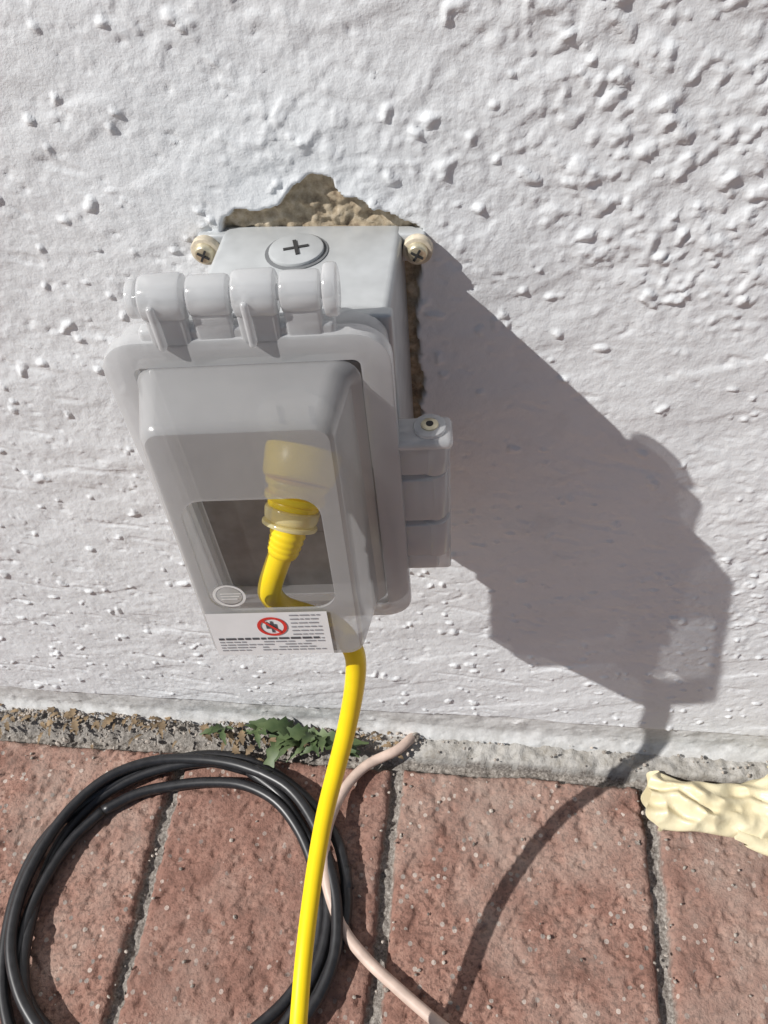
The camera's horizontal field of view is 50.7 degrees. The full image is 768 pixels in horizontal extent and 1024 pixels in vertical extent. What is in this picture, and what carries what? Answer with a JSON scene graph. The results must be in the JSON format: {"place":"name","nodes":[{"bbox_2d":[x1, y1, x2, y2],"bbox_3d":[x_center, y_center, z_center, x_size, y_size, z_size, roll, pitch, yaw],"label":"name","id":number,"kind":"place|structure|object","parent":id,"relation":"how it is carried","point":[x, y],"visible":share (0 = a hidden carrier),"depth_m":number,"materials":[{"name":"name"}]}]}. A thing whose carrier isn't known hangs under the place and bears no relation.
{"place":"outdoors","nodes":[
{"label":"outdoors","id":0,"kind":"place"},
{"bbox_2d":[0,709,767,1023],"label":"brick paving","id":1,"kind":"structure","parent":0,"point":[580,828],"depth_m":0.59,"materials":[{"name":"red brick"}]},
{"bbox_2d":[0,750,353,1023],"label":"black cable coil","id":2,"kind":"object","parent":1,"relation":"on","point":[275,788],"visible":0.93,"depth_m":0.60,"materials":[{"name":"black rubber"}]},
{"bbox_2d":[0,703,403,761],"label":"dry leaf litter","id":3,"kind":"object","parent":1,"relation":"on","point":[71,713],"visible":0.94,"depth_m":0.67,"materials":[{"name":"plant"}]},
{"bbox_2d":[199,716,368,767],"bbox_3d":[-0.083,0.188,0.646,0.140,0.030,0.048,2,50,7],"label":"weed plant","id":4,"kind":"object","parent":1,"relation":"on","point":[285,732],"visible":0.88,"depth_m":0.65,"materials":[{"name":"green plant"}]},
{"bbox_2d":[257,439,365,1023],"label":"yellow extension cord","id":5,"kind":"object","parent":1,"relation":"on","point":[300,479],"visible":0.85,"depth_m":0.35,"materials":[{"name":"plastic"}]},
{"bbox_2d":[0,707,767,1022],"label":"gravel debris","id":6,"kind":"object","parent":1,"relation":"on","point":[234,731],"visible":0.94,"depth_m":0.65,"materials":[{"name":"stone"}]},
{"bbox_2d":[322,733,448,1023],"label":"beige cable","id":7,"kind":"object","parent":1,"relation":"on","point":[393,984],"visible":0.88,"depth_m":0.56,"materials":[{"name":"beige plastic"}]},
{"bbox_2d":[641,766,767,855],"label":"latex glove","id":8,"kind":"object","parent":1,"relation":"on","point":[738,812],"visible":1,"depth_m":0.59,"materials":[{"name":"beige rubber"}]},
{"label":"ground","id":9,"kind":"structure","parent":0,"visible":0},
{"bbox_2d":[0,0,767,763],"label":"stucco wall","id":10,"kind":"structure","parent":9,"relation":"on","point":[576,190],"depth_m":0.34,"materials":[{"name":"white paint"}]},
{"bbox_2d":[189,226,432,531],"bbox_3d":[-0.028,-0.048,0.339,0.096,0.122,0.070,2,50,7],"label":"electrical outlet box","id":11,"kind":"object","parent":10,"relation":"attached to","point":[299,402],"visible":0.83,"depth_m":0.30,"materials":[{"name":"grey plastic"}]},
{"bbox_2d":[120,313,388,597],"bbox_3d":[-0.041,-0.010,0.333,0.094,0.164,0.008,-2,50,4],"label":"base flange","id":12,"kind":"object","parent":11,"relation":"attached to","point":[163,415],"visible":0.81,"depth_m":0.33,"materials":[{"name":"grey plastic"}]},
{"bbox_2d":[103,323,410,615],"bbox_3d":[-0.041,-0.005,0.328,0.098,0.167,0.006,-2,50,4],"label":"door flange","id":13,"kind":"object","parent":11,"relation":"attached to","point":[127,357],"depth_m":0.28,"materials":[{"name":"grey plastic"}]},
{"bbox_2d":[138,314,336,340],"bbox_3d":[-0.048,-0.059,0.266,0.065,0.010,0.006,-2,50,4],"label":"top hinge web","id":14,"kind":"object","parent":13,"relation":"attached to","point":[329,324],"visible":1,"depth_m":0.26},
{"bbox_2d":[145,318,191,347],"bbox_3d":[-0.070,-0.060,0.262,0.014,0.016,0.006,-2,50,4],"label":"top hinge tab","id":15,"kind":"object","parent":14,"relation":"on","point":[177,333],"visible":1,"depth_m":0.26,"materials":[{"name":"grey plastic"}]},
{"bbox_2d":[135,272,189,321],"bbox_3d":[-0.070,-0.068,0.258,0.014,0.015,0.015,-2,50,4],"label":"top hinge knuckle","id":16,"kind":"object","parent":15,"relation":"on","point":[161,294],"visible":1,"depth_m":0.25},
{"bbox_2d":[145,307,167,351],"bbox_3d":[-0.073,-0.060,0.260,0.002,0.017,0.007,-2,50,4],"label":"top hinge rib","id":17,"kind":"object","parent":16,"relation":"attached to","point":[157,330],"visible":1,"depth_m":0.26,"materials":[{"name":"grey plastic"}]},
{"bbox_2d":[192,313,233,339],"bbox_3d":[-0.055,-0.061,0.262,0.013,0.016,0.005,-2,50,4],"label":"top hinge tab","id":18,"kind":"object","parent":14,"relation":"on","point":[215,327],"visible":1,"depth_m":0.26,"materials":[{"name":"grey plastic"}]},
{"bbox_2d":[184,273,232,316],"bbox_3d":[-0.055,-0.069,0.257,0.013,0.013,0.013,-2,50,4],"label":"top hinge knuckle","id":19,"kind":"object","parent":18,"relation":"on","point":[205,294],"visible":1,"depth_m":0.25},
{"bbox_2d":[240,302,256,347],"bbox_3d":[-0.043,-0.061,0.258,0.002,0.017,0.007,-2,50,4],"label":"top hinge rib","id":20,"kind":"object","parent":14,"relation":"attached to","point":[249,327],"visible":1,"depth_m":0.26,"materials":[{"name":"grey plastic"}]},
{"bbox_2d":[183,281,321,304],"bbox_3d":[-0.048,-0.069,0.257,0.064,0.005,0.006,-2,50,4],"label":"top hinge pin","id":21,"kind":"object","parent":14,"relation":"on","point":[276,288],"visible":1,"depth_m":0.25,"materials":[{"name":"grey plastic"}]},
{"bbox_2d":[123,279,140,318],"bbox_3d":[-0.080,-0.068,0.259,0.003,0.012,0.012,-1,50,4],"label":"top hinge end","id":22,"kind":"object","parent":21,"relation":"attached to","point":[129,299],"visible":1,"depth_m":0.25,"materials":[{"name":"grey plastic"}]},
{"bbox_2d":[321,261,340,316],"bbox_3d":[-0.017,-0.070,0.255,0.004,0.017,0.017,-2,50,4],"label":"top hinge end","id":23,"kind":"object","parent":21,"relation":"attached to","point":[330,288],"visible":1,"depth_m":0.25,"materials":[{"name":"grey plastic"}]},
{"bbox_2d":[229,267,279,317],"bbox_3d":[-0.041,-0.069,0.256,0.014,0.015,0.015,-2,50,4],"label":"top hinge knuckle","id":24,"kind":"object","parent":14,"relation":"on","point":[253,289],"visible":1,"depth_m":0.25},
{"bbox_2d":[237,314,280,343],"bbox_3d":[-0.040,-0.061,0.260,0.013,0.016,0.006,-2,50,4],"label":"top hinge tab","id":25,"kind":"object","parent":14,"relation":"on","point":[267,328],"visible":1,"depth_m":0.26,"materials":[{"name":"grey plastic"}]},
{"bbox_2d":[278,268,322,311],"bbox_3d":[-0.026,-0.070,0.255,0.013,0.013,0.013,-2,50,4],"label":"top hinge knuckle","id":26,"kind":"object","parent":14,"relation":"on","point":[298,290],"visible":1,"depth_m":0.25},
{"bbox_2d":[283,309,322,335],"bbox_3d":[-0.026,-0.062,0.260,0.012,0.016,0.005,-2,50,4],"label":"top hinge tab","id":27,"kind":"object","parent":14,"relation":"on","point":[304,323],"visible":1,"depth_m":0.26,"materials":[{"name":"grey plastic"}]},
{"bbox_2d":[137,360,386,652],"bbox_3d":[-0.042,0.010,0.315,0.078,0.144,0.036,-2,50,4],"label":"door bubble","id":28,"kind":"object","parent":13,"relation":"attached to","point":[363,547],"depth_m":0.31,"materials":[{"name":"plastic"}]},
{"bbox_2d":[217,588,241,603],"bbox_3d":[-0.061,0.033,0.321,0.010,0.010,0.001,-2,50,3],"label":"moulded seal face","id":29,"kind":"object","parent":28,"relation":"attached to","point":[226,591],"visible":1,"depth_m":0.32},
{"bbox_2d":[213,585,245,606],"bbox_3d":[-0.061,0.033,0.321,0.013,0.013,0.001,-2,50,4],"label":"moulded seal ring","id":30,"kind":"object","parent":28,"relation":"attached to","point":[238,589],"visible":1,"depth_m":0.32,"materials":[{"name":"grey plastic"}]},
{"bbox_2d":[205,611,333,654],"bbox_3d":[-0.047,0.051,0.337,0.050,0.028,0.003,-2,50,4],"label":"warning sticker","id":31,"kind":"object","parent":28,"relation":"attached to","point":[237,625],"visible":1,"depth_m":0.34,"materials":[{"name":"paper"}]},
{"bbox_2d":[262,621,281,632],"bbox_3d":[-0.046,0.047,0.333,0.007,0.008,0.001,0,50,5],"label":"prohibition bar","id":32,"kind":"object","parent":31,"relation":"attached to","point":[274,628],"visible":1,"depth_m":0.33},
{"bbox_2d":[257,617,286,635],"bbox_3d":[-0.046,0.047,0.333,0.012,0.012,0.001,-2,50,4],"label":"prohibition ring","id":33,"kind":"object","parent":28,"relation":"attached to","point":[272,618],"visible":1,"depth_m":0.33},
{"bbox_2d":[153,365,385,585],"bbox_3d":[-0.041,-0.012,0.335,0.089,0.158,0.003,-2,50,4],"label":"back plate","id":34,"kind":"object","parent":11,"relation":"attached to","point":[213,411],"visible":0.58,"depth_m":0.33,"materials":[{"name":"grey plastic"}]},
{"bbox_2d":[400,450,427,474],"bbox_3d":[0.011,-0.021,0.311,0.017,0.015,0.007,-2,50,4],"label":"side hinge tab","id":35,"kind":"object","parent":11,"relation":"attached to","point":[414,462],"visible":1,"depth_m":0.31,"materials":[{"name":"grey plastic"}]},
{"bbox_2d":[402,475,434,520],"bbox_3d":[0.012,-0.007,0.329,0.017,0.025,0.007,-2,50,4],"label":"side hinge tab","id":36,"kind":"object","parent":11,"relation":"attached to","point":[418,493],"visible":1,"depth_m":0.33,"materials":[{"name":"grey plastic"}]},
{"bbox_2d":[406,520,431,555],"bbox_3d":[0.014,0.010,0.349,0.017,0.021,0.007,-2,50,4],"label":"side hinge tab","id":37,"kind":"object","parent":11,"relation":"attached to","point":[418,533],"visible":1,"depth_m":0.34,"materials":[{"name":"grey plastic"}]},
{"bbox_2d":[438,448,450,566],"bbox_3d":[0.016,-0.003,0.341,0.024,0.086,0.004,-2,50,3],"label":"side latch plate","id":38,"kind":"object","parent":11,"relation":"attached to","point":[445,560],"visible":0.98,"depth_m":0.36,"materials":[{"name":"grey plastic"}]},
{"bbox_2d":[408,555,438,567],"bbox_3d":[0.017,0.018,0.364,0.015,0.012,0.010,-2,50,4],"label":"side hinge foot","id":39,"kind":"object","parent":38,"relation":"attached to","point":[422,561],"visible":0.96,"depth_m":0.36},
{"bbox_2d":[423,469,448,519],"bbox_3d":[0.021,-0.009,0.330,0.011,0.026,0.011,-2,50,4],"label":"side hinge knuckle","id":40,"kind":"object","parent":38,"relation":"attached to","point":[441,498],"visible":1,"depth_m":0.33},
{"bbox_2d":[423,512,450,555],"bbox_3d":[0.022,0.008,0.350,0.012,0.022,0.012,-2,50,4],"label":"side hinge knuckle","id":41,"kind":"object","parent":38,"relation":"attached to","point":[440,538],"visible":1,"depth_m":0.34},
{"bbox_2d":[426,449,449,475],"bbox_3d":[0.019,-0.023,0.312,0.012,0.016,0.012,-2,50,4],"label":"side hinge knuckle","id":42,"kind":"object","parent":38,"relation":"attached to","point":[438,461],"visible":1,"depth_m":0.31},
{"bbox_2d":[398,417,452,450],"bbox_3d":[0.015,-0.029,0.305,0.022,0.005,0.015,-2,50,4],"label":"side lug","id":43,"kind":"object","parent":42,"relation":"on","point":[409,439],"visible":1,"depth_m":0.30,"materials":[{"name":"grey plastic"}]},
{"bbox_2d":[413,414,445,438],"bbox_3d":[0.017,-0.032,0.302,0.012,0.002,0.012,-2,50,4],"label":"side lug ring","id":44,"kind":"object","parent":43,"relation":"on","point":[439,431],"visible":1,"depth_m":0.30,"materials":[{"name":"grey plastic"}]},
{"bbox_2d":[421,418,438,430],"bbox_3d":[0.017,-0.033,0.302,0.007,0.001,0.007,-2,50,4],"label":"side hinge screw","id":45,"kind":"object","parent":43,"relation":"on","point":[434,426],"visible":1,"depth_m":0.30,"materials":[{"name":"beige metal"}]},
{"bbox_2d":[426,420,432,425],"bbox_3d":[0.017,-0.033,0.301,0.003,0.001,0.003,-2,50,4],"label":"side screw slot","id":46,"kind":"object","parent":45,"relation":"on","point":[429,423],"visible":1,"depth_m":0.30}
]}

